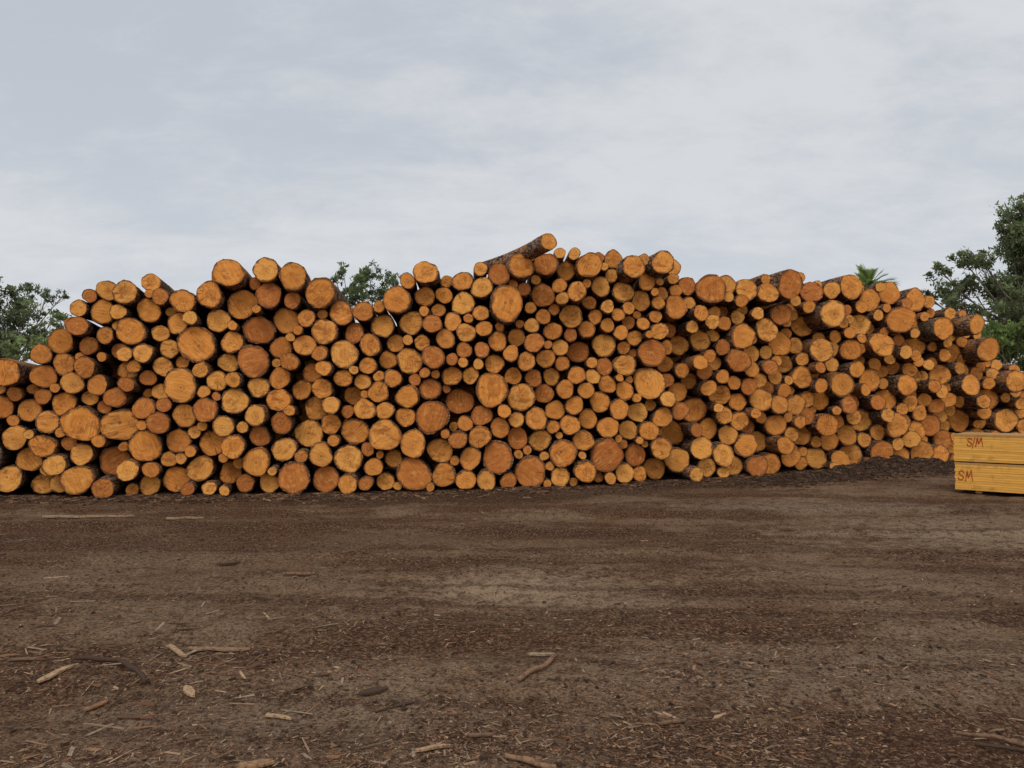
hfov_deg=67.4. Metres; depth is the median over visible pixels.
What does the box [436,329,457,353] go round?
log
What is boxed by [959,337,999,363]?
log
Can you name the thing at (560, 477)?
log
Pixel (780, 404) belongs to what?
log
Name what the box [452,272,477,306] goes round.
log
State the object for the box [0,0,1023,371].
sky
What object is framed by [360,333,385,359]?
log
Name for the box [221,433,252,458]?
log
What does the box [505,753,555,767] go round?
stick
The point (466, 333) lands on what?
log
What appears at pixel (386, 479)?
log
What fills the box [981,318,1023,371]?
green bush
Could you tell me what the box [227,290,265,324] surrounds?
log
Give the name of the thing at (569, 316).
log
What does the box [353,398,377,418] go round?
log
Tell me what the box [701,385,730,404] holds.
log
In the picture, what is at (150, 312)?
log
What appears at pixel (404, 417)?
log
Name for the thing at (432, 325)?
log
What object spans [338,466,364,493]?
log
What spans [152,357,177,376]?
log
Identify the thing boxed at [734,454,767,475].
log
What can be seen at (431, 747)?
wood offcut
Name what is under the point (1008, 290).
gum tree
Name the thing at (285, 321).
log
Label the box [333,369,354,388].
log
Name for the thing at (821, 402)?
log
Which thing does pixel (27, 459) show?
log
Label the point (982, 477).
timber pack
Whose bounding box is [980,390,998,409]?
log
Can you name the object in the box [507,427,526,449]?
log
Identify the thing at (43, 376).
log
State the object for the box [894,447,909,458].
log
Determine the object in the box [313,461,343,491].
log
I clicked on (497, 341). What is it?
log
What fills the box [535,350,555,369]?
log
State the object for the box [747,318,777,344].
log
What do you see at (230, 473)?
log
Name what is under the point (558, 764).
soil clods
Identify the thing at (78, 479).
log
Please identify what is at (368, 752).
wood chips
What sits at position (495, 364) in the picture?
log
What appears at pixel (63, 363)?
log
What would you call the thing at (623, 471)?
log
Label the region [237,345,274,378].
log
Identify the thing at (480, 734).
bark piece
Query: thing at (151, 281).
log
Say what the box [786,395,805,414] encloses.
log
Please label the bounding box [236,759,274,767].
wood offcut
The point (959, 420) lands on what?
log
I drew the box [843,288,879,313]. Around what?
log
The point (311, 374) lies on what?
log
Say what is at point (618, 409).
log
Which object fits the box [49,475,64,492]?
log
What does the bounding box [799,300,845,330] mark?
log
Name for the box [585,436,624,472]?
log
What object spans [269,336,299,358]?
log
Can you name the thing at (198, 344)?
log
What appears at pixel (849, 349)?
log
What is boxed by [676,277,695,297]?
log
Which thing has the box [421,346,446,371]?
log
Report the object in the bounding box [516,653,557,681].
stick
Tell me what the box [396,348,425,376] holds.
log
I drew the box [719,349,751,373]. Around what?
log
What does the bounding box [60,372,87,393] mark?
log
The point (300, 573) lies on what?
stick
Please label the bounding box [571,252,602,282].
log
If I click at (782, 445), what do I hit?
log
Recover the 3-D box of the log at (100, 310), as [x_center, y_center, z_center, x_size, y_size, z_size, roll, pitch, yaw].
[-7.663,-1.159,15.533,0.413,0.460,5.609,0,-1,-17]
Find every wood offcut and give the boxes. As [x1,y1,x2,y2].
[37,663,78,682]
[42,515,134,517]
[166,516,203,518]
[167,644,186,656]
[183,685,194,696]
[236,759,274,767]
[265,713,291,719]
[415,744,450,751]
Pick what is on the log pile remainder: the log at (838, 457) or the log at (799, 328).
the log at (799, 328)
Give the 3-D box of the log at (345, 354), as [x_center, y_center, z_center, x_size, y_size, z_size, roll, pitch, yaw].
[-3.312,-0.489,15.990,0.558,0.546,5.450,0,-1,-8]
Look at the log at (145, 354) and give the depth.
12.73 m
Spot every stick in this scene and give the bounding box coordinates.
[74,655,146,684]
[282,572,315,575]
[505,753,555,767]
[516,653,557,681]
[657,719,685,724]
[949,730,1023,746]
[974,742,1023,752]
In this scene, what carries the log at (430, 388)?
on the log pile remainder
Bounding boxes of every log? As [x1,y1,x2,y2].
[0,358,37,387]
[0,395,19,418]
[0,464,37,491]
[2,424,36,450]
[15,447,46,470]
[17,398,52,421]
[27,433,69,457]
[29,343,56,365]
[29,365,61,387]
[31,473,52,493]
[35,410,59,433]
[41,452,76,475]
[47,328,82,354]
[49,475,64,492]
[52,392,86,415]
[53,353,75,375]
[58,405,105,440]
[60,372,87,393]
[60,460,105,494]
[65,316,100,338]
[70,441,106,465]
[73,356,112,379]
[79,336,111,357]
[87,374,118,395]
[90,298,114,327]
[91,473,130,497]
[96,280,117,303]
[99,407,143,440]
[99,445,132,474]
[102,387,141,407]
[112,279,146,312]
[115,457,150,480]
[116,317,156,345]
[117,362,140,378]
[127,429,168,460]
[132,343,163,365]
[132,397,160,418]
[137,298,168,326]
[140,474,164,494]
[141,273,174,293]
[145,411,177,433]
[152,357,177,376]
[160,339,181,360]
[163,367,206,403]
[163,461,190,491]
[166,428,200,452]
[168,312,189,336]
[169,289,208,320]
[172,404,198,427]
[176,327,224,364]
[186,454,222,481]
[192,397,230,421]
[196,280,234,319]
[199,430,224,455]
[206,370,231,390]
[207,309,236,336]
[212,259,252,293]
[212,415,244,436]
[217,354,242,372]
[220,331,251,355]
[220,459,245,483]
[221,387,260,413]
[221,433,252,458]
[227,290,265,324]
[236,473,259,492]
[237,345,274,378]
[242,316,279,347]
[242,443,274,476]
[245,404,276,426]
[247,377,274,398]
[249,424,275,446]
[252,257,287,295]
[255,282,285,315]
[260,470,278,492]
[266,389,298,411]
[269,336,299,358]
[269,367,296,389]
[271,412,300,434]
[271,436,303,461]
[273,308,300,335]
[277,458,313,493]
[279,262,310,300]
[280,352,304,372]
[292,380,313,399]
[293,335,320,358]
[294,419,327,447]
[297,309,318,332]
[303,363,325,382]
[305,277,354,319]
[305,395,327,419]
[308,440,335,467]
[311,319,342,348]
[311,377,340,398]
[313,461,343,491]
[321,413,343,434]
[322,396,341,413]
[329,301,354,330]
[331,340,361,369]
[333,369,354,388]
[333,442,364,472]
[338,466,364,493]
[341,417,372,444]
[344,387,361,404]
[345,322,366,348]
[352,302,376,333]
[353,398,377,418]
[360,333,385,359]
[364,454,383,475]
[367,381,388,402]
[369,418,403,449]
[370,314,397,345]
[376,402,397,418]
[376,469,396,489]
[379,351,397,370]
[383,285,415,324]
[384,369,406,389]
[384,445,405,467]
[387,334,404,354]
[395,384,422,407]
[395,408,416,426]
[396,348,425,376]
[396,455,432,490]
[399,311,425,340]
[401,427,426,457]
[412,261,441,303]
[414,286,435,312]
[415,400,449,433]
[419,378,443,399]
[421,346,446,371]
[422,314,443,338]
[427,436,452,462]
[432,460,456,486]
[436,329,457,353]
[442,366,462,386]
[444,312,461,335]
[445,388,474,414]
[448,429,468,448]
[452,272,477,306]
[452,291,474,321]
[455,466,476,489]
[456,323,478,344]
[460,444,480,470]
[468,425,491,448]
[470,277,494,305]
[471,405,492,425]
[473,233,556,274]
[475,373,508,408]
[476,463,495,489]
[482,438,513,474]
[485,355,504,374]
[487,285,522,330]
[488,263,509,287]
[488,330,506,355]
[490,417,509,437]
[506,254,533,285]
[506,383,535,410]
[507,328,524,352]
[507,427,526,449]
[513,454,545,486]
[515,351,534,373]
[523,333,544,356]
[524,406,546,429]
[527,253,558,285]
[528,428,551,451]
[531,282,554,311]
[534,383,553,402]
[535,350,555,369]
[540,323,562,342]
[541,400,564,419]
[547,436,577,467]
[550,465,569,485]
[551,261,574,288]
[554,379,573,398]
[555,305,582,333]
[558,414,580,434]
[560,396,582,415]
[563,429,594,450]
[564,342,588,364]
[565,366,586,386]
[567,281,586,305]
[568,456,596,482]
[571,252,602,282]
[574,407,596,428]
[584,391,609,412]
[585,276,609,307]
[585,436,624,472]
[588,333,615,357]
[591,255,645,288]
[591,416,618,437]
[593,375,615,393]
[594,358,612,375]
[600,398,628,419]
[603,249,622,268]
[607,282,634,307]
[611,354,635,376]
[611,380,633,400]
[612,460,634,482]
[617,420,637,439]
[622,441,645,466]
[625,402,647,421]
[628,250,673,285]
[630,290,649,313]
[630,367,666,399]
[632,272,655,293]
[632,420,659,439]
[633,339,665,369]
[641,323,668,342]
[641,454,664,479]
[643,436,672,459]
[645,406,672,427]
[659,295,687,323]
[659,420,684,444]
[663,446,688,472]
[664,382,686,401]
[667,336,688,357]
[668,402,689,419]
[673,435,712,459]
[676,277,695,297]
[678,397,706,422]
[679,417,716,438]
[685,329,710,354]
[687,274,726,307]
[689,457,715,476]
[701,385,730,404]
[709,440,733,466]
[711,424,738,444]
[718,323,755,349]
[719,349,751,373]
[720,275,735,292]
[723,393,746,410]
[726,411,749,429]
[726,455,742,474]
[729,431,757,457]
[733,279,756,300]
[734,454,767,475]
[744,388,772,411]
[746,283,778,308]
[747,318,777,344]
[752,431,765,452]
[754,414,785,434]
[754,451,780,473]
[756,331,791,355]
[762,434,794,454]
[763,304,792,326]
[764,395,788,413]
[765,269,802,305]
[767,445,800,466]
[778,355,792,372]
[781,366,811,388]
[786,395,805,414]
[788,316,812,337]
[793,426,811,444]
[798,282,822,302]
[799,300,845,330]
[802,338,833,362]
[802,447,826,468]
[805,413,837,435]
[811,392,828,410]
[816,281,839,303]
[817,372,854,397]
[819,434,838,450]
[821,274,862,302]
[824,450,850,464]
[832,444,861,463]
[834,339,861,360]
[835,424,856,446]
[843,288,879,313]
[848,314,870,334]
[853,368,879,391]
[853,408,872,431]
[860,440,893,457]
[861,333,894,357]
[869,390,895,408]
[871,306,916,334]
[872,412,908,437]
[878,282,899,304]
[883,374,916,396]
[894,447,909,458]
[898,287,925,311]
[898,431,920,447]
[906,338,925,354]
[906,440,934,458]
[908,420,924,438]
[917,317,953,342]
[920,413,940,436]
[925,364,951,384]
[928,429,951,448]
[931,444,949,460]
[938,343,960,363]
[947,408,969,431]
[948,373,979,396]
[951,314,984,336]
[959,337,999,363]
[966,428,984,432]
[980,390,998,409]
[983,408,1018,432]
[990,370,1023,392]
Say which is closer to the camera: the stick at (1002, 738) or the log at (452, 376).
the stick at (1002, 738)
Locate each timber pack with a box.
[953,432,1023,463]
[954,461,1023,493]
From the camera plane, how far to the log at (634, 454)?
15.04 m
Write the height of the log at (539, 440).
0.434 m
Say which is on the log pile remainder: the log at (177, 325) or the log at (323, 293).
the log at (323, 293)
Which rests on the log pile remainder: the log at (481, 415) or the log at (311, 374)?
the log at (481, 415)
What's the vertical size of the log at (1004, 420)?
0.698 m
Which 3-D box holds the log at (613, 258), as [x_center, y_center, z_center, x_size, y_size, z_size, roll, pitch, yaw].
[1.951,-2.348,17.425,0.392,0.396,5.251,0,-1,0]
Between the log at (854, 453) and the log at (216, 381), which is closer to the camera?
the log at (216, 381)
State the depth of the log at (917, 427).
19.29 m
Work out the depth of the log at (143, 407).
12.81 m
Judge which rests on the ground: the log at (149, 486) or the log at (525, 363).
the log at (149, 486)
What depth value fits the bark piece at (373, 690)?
4.16 m
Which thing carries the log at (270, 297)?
on the log pile remainder
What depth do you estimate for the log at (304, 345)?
13.29 m
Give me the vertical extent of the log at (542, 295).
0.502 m
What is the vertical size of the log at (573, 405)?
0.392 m
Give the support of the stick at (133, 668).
on the ground
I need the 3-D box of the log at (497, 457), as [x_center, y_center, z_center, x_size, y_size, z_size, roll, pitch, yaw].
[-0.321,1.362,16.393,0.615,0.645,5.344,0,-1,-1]
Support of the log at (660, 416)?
on the log pile remainder
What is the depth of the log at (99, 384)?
12.70 m
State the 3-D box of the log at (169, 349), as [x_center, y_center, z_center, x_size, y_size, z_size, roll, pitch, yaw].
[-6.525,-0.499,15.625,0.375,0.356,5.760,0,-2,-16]
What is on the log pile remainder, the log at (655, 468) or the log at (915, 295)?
the log at (915, 295)
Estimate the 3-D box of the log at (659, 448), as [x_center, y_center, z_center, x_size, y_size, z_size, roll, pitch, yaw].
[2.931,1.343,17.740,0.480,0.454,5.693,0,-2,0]
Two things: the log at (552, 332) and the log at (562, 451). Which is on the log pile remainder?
the log at (552, 332)
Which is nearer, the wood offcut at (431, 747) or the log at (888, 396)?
the wood offcut at (431, 747)
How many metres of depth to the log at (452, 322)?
13.70 m
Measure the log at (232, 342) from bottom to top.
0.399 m
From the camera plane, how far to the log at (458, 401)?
14.03 m
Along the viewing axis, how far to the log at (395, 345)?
13.80 m
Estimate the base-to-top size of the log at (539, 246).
0.321 m
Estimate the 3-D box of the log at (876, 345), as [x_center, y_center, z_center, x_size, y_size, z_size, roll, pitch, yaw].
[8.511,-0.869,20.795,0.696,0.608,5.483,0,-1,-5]
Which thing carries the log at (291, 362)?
on the log at (281, 378)
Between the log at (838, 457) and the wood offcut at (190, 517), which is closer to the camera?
the wood offcut at (190, 517)
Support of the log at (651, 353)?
on the log at (648, 383)
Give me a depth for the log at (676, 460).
15.40 m
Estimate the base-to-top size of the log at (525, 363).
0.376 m
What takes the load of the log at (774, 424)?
on the log at (782, 445)
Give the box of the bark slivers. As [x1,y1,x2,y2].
[0,576,520,767]
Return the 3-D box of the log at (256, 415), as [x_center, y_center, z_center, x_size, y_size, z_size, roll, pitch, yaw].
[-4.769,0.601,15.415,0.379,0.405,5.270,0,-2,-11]
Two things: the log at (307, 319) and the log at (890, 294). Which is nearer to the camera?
the log at (307, 319)
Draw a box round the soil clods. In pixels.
[0,484,1023,767]
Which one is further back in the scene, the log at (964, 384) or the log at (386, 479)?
the log at (964, 384)
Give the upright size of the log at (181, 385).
0.627 m
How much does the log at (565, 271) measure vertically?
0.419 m
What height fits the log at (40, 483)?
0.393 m
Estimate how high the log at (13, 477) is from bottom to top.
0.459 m
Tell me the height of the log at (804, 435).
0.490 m
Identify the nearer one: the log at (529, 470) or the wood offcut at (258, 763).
the wood offcut at (258, 763)
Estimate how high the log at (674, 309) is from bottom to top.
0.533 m
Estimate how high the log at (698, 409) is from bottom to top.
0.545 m
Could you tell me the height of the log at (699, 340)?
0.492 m
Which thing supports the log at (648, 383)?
on the log pile remainder
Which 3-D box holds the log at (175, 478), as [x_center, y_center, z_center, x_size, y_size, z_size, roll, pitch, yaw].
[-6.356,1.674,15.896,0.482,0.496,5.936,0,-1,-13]
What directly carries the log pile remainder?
on the ground
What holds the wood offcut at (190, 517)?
on the ground
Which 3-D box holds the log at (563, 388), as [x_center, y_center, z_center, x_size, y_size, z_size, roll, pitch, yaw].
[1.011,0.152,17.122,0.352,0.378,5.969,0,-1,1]
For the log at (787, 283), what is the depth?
16.31 m
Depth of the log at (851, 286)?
17.95 m
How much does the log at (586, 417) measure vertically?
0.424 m
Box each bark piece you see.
[7,657,44,660]
[84,699,107,710]
[188,646,249,651]
[216,561,239,565]
[359,686,387,695]
[468,732,495,736]
[527,652,553,655]
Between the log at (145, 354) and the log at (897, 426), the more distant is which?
the log at (897, 426)
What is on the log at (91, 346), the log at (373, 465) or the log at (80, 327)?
the log at (80, 327)
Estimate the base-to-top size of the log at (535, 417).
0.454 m
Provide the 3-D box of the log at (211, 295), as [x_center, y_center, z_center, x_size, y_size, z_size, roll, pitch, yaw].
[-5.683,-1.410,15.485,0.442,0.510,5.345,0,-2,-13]
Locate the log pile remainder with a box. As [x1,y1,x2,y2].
[0,247,1023,495]
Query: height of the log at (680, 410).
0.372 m
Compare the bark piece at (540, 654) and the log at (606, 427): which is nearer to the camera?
the bark piece at (540, 654)
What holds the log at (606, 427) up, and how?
on the log at (604, 455)
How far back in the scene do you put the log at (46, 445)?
12.63 m
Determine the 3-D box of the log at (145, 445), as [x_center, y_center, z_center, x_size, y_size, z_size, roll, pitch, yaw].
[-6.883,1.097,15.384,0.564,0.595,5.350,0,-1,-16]
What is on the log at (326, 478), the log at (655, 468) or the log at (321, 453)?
the log at (321, 453)
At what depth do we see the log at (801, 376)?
17.28 m
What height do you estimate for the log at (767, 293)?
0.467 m
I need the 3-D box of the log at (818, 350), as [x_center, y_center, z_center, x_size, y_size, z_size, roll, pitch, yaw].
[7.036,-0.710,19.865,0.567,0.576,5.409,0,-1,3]
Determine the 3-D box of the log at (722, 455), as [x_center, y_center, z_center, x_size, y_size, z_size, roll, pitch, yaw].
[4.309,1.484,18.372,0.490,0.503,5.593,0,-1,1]
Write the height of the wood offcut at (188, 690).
0.017 m
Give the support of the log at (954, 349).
on the log pile remainder
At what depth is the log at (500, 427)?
13.86 m
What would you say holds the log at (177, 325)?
on the log at (198, 344)
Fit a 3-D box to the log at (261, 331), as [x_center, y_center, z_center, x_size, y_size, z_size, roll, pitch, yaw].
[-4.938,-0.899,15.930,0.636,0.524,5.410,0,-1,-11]
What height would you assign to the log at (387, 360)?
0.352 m
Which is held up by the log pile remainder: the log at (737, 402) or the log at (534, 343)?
the log at (534, 343)
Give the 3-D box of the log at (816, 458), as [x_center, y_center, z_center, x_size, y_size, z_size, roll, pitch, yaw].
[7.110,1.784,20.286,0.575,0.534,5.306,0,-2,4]
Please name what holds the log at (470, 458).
on the log at (465, 479)
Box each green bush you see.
[0,312,66,361]
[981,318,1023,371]
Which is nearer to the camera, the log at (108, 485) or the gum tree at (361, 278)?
the log at (108, 485)
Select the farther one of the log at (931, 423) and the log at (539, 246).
the log at (931, 423)
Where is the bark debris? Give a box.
[689,454,956,491]
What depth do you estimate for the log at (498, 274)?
13.69 m
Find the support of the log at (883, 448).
on the ground
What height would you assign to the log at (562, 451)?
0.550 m
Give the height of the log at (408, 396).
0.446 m
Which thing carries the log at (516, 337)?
on the log pile remainder
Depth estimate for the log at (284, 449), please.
13.25 m
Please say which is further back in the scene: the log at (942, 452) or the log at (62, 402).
the log at (942, 452)
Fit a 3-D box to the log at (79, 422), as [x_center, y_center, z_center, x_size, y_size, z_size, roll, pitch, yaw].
[-7.905,0.749,15.370,0.689,0.637,5.675,0,-2,-17]
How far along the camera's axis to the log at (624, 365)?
14.82 m
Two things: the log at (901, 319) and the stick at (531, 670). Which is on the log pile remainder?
the log at (901, 319)
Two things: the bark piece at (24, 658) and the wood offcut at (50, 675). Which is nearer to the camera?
the wood offcut at (50, 675)
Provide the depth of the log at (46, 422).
12.75 m
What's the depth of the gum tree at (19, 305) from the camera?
40.19 m
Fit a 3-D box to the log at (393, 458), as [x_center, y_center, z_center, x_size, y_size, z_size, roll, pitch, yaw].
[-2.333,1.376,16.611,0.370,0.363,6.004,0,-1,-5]
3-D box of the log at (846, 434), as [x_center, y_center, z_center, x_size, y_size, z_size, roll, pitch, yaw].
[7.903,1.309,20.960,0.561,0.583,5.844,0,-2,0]
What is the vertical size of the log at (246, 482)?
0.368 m
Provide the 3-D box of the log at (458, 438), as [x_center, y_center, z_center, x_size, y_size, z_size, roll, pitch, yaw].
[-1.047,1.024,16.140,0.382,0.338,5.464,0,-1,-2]
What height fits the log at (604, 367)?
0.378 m
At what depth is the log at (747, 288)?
16.34 m
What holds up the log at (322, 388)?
on the log at (331, 404)
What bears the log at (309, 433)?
on the log at (321, 453)
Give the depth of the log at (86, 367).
12.62 m
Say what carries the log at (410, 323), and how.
on the log pile remainder
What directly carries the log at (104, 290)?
on the log at (100, 310)
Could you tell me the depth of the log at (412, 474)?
13.42 m
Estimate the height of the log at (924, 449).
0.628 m
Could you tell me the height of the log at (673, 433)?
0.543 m
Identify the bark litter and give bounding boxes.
[0,469,824,507]
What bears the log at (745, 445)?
on the log at (753, 465)
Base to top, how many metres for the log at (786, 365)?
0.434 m
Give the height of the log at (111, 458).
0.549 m
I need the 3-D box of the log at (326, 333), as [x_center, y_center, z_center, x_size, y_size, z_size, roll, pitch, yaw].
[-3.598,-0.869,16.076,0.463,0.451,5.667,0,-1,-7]
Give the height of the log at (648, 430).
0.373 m
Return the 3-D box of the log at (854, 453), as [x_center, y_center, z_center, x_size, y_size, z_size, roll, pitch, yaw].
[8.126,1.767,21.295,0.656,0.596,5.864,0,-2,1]
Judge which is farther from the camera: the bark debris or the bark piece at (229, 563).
the bark debris
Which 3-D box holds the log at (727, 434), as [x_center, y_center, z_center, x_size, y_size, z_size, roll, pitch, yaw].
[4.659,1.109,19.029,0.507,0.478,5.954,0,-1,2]
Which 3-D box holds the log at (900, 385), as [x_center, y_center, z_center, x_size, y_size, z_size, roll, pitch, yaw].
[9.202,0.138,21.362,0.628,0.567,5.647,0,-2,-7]
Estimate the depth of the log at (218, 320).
13.07 m
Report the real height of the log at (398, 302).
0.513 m
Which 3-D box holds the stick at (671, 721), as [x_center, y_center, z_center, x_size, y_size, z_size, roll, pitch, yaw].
[0.802,1.700,3.867,0.148,0.025,0.026,0,-1,-11]
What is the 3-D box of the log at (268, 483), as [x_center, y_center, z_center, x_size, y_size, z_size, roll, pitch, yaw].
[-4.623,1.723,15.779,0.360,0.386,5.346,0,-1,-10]
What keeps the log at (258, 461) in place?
on the log pile remainder
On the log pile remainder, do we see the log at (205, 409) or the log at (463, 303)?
the log at (205, 409)
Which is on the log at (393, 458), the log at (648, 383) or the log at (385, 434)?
the log at (385, 434)
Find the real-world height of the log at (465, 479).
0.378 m
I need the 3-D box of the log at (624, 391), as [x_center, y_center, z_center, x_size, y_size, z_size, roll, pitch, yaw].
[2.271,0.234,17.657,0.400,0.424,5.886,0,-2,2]
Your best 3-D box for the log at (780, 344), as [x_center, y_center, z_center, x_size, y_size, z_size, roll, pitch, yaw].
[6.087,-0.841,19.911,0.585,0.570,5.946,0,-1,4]
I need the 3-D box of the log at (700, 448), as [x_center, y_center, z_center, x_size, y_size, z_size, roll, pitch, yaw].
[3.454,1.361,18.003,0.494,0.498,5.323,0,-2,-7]
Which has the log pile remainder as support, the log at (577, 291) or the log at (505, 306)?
the log at (505, 306)
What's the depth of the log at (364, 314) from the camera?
13.45 m
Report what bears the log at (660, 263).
on the log pile remainder
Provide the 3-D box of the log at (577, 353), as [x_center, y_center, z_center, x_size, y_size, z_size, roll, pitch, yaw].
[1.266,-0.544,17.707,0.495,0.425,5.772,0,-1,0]
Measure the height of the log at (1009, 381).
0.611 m
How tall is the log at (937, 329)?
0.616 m
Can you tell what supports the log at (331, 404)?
on the log at (331, 424)
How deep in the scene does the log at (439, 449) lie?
13.70 m
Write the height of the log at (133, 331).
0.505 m
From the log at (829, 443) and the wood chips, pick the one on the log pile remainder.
the log at (829, 443)
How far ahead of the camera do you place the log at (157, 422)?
12.73 m
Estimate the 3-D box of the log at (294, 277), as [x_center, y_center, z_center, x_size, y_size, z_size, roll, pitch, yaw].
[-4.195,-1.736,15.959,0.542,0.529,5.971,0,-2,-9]
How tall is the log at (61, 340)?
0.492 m
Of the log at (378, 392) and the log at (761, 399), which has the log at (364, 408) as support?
the log at (378, 392)
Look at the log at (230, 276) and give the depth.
12.87 m
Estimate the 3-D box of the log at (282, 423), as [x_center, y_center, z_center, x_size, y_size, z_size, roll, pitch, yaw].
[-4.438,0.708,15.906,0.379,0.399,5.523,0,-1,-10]
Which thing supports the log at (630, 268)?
on the log at (620, 294)
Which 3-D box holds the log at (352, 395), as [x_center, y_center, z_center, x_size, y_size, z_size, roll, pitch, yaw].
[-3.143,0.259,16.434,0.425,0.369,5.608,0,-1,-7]
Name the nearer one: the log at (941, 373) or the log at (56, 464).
the log at (56, 464)
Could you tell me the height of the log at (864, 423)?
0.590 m
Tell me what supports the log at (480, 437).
on the log at (470, 458)
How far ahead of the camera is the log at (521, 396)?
14.03 m
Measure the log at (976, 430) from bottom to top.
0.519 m
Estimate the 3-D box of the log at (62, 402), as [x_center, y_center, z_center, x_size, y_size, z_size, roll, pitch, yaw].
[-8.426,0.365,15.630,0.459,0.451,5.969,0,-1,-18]
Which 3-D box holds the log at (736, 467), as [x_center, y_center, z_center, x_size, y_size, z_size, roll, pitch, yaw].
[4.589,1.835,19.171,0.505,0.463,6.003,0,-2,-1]
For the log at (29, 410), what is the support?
on the log at (46, 422)
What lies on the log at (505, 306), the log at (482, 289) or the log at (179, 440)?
the log at (482, 289)
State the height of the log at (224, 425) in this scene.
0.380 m
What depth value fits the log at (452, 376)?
13.73 m
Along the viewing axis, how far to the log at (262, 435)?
13.11 m
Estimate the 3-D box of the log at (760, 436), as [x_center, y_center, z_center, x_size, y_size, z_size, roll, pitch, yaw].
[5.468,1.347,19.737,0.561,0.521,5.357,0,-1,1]
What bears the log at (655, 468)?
on the ground
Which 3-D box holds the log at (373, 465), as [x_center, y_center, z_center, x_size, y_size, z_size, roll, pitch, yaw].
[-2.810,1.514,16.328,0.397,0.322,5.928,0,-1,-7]
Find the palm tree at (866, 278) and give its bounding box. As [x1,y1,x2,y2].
[853,264,901,286]
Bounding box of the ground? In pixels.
[0,456,1023,767]
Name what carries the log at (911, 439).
on the log at (904, 452)
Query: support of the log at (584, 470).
on the log pile remainder
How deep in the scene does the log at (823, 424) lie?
17.21 m
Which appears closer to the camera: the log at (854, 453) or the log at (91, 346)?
the log at (91, 346)
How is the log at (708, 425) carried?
on the log at (673, 433)
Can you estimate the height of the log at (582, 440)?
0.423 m
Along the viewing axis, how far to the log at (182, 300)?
12.79 m
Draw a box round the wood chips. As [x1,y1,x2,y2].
[0,486,1023,767]
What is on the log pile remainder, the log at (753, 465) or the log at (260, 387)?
the log at (260, 387)
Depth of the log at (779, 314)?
16.63 m
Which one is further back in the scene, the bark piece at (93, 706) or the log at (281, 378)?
the log at (281, 378)
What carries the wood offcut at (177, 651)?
on the ground
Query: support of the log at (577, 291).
on the log at (569, 316)
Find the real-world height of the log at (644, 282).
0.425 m
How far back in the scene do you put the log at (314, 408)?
13.60 m
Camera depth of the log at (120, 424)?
12.81 m
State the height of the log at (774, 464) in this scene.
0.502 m
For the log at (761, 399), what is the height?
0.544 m
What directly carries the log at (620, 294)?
on the log pile remainder
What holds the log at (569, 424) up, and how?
on the log at (582, 440)
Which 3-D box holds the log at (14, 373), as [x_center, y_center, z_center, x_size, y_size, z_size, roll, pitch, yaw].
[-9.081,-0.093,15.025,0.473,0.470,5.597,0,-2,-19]
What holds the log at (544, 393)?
on the log at (554, 409)
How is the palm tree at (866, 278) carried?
on the ground
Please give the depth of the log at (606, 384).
14.71 m
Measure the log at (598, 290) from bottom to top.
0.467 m
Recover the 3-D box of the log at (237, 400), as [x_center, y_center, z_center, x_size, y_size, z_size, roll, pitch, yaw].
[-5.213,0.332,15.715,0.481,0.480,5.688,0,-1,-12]
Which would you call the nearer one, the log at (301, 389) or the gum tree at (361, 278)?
the log at (301, 389)
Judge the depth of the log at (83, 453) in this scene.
12.79 m
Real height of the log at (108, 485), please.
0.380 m
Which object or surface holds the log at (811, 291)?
on the log at (828, 314)
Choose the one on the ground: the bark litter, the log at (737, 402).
the bark litter
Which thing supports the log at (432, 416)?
on the log pile remainder
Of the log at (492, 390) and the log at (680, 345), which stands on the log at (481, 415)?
the log at (492, 390)
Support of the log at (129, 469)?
on the log pile remainder
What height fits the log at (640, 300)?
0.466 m
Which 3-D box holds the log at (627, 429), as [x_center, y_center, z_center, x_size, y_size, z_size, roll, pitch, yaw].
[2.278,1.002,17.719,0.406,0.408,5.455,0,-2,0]
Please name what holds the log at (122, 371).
on the log pile remainder
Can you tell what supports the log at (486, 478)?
on the ground
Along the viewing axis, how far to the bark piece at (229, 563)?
7.62 m
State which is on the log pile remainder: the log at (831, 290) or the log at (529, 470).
the log at (831, 290)
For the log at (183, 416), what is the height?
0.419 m
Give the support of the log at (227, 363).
on the log pile remainder
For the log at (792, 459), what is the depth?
17.16 m
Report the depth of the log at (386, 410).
13.36 m
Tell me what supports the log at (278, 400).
on the log at (282, 423)
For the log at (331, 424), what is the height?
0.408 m
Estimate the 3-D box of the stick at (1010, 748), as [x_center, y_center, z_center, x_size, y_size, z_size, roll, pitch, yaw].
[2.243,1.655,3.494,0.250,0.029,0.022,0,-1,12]
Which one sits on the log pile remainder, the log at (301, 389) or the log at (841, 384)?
the log at (841, 384)
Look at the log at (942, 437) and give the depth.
19.82 m
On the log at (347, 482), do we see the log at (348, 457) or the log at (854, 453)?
the log at (348, 457)
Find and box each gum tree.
[0,276,71,361]
[330,260,400,319]
[919,193,1023,360]
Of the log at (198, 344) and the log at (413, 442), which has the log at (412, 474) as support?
the log at (413, 442)
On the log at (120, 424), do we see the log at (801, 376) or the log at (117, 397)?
the log at (117, 397)
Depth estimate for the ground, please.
5.72 m
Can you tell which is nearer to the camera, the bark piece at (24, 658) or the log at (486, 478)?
the bark piece at (24, 658)
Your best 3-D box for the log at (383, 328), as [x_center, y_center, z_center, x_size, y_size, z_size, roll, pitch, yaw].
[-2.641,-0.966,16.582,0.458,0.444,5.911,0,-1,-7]
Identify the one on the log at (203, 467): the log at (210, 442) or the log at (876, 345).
the log at (210, 442)

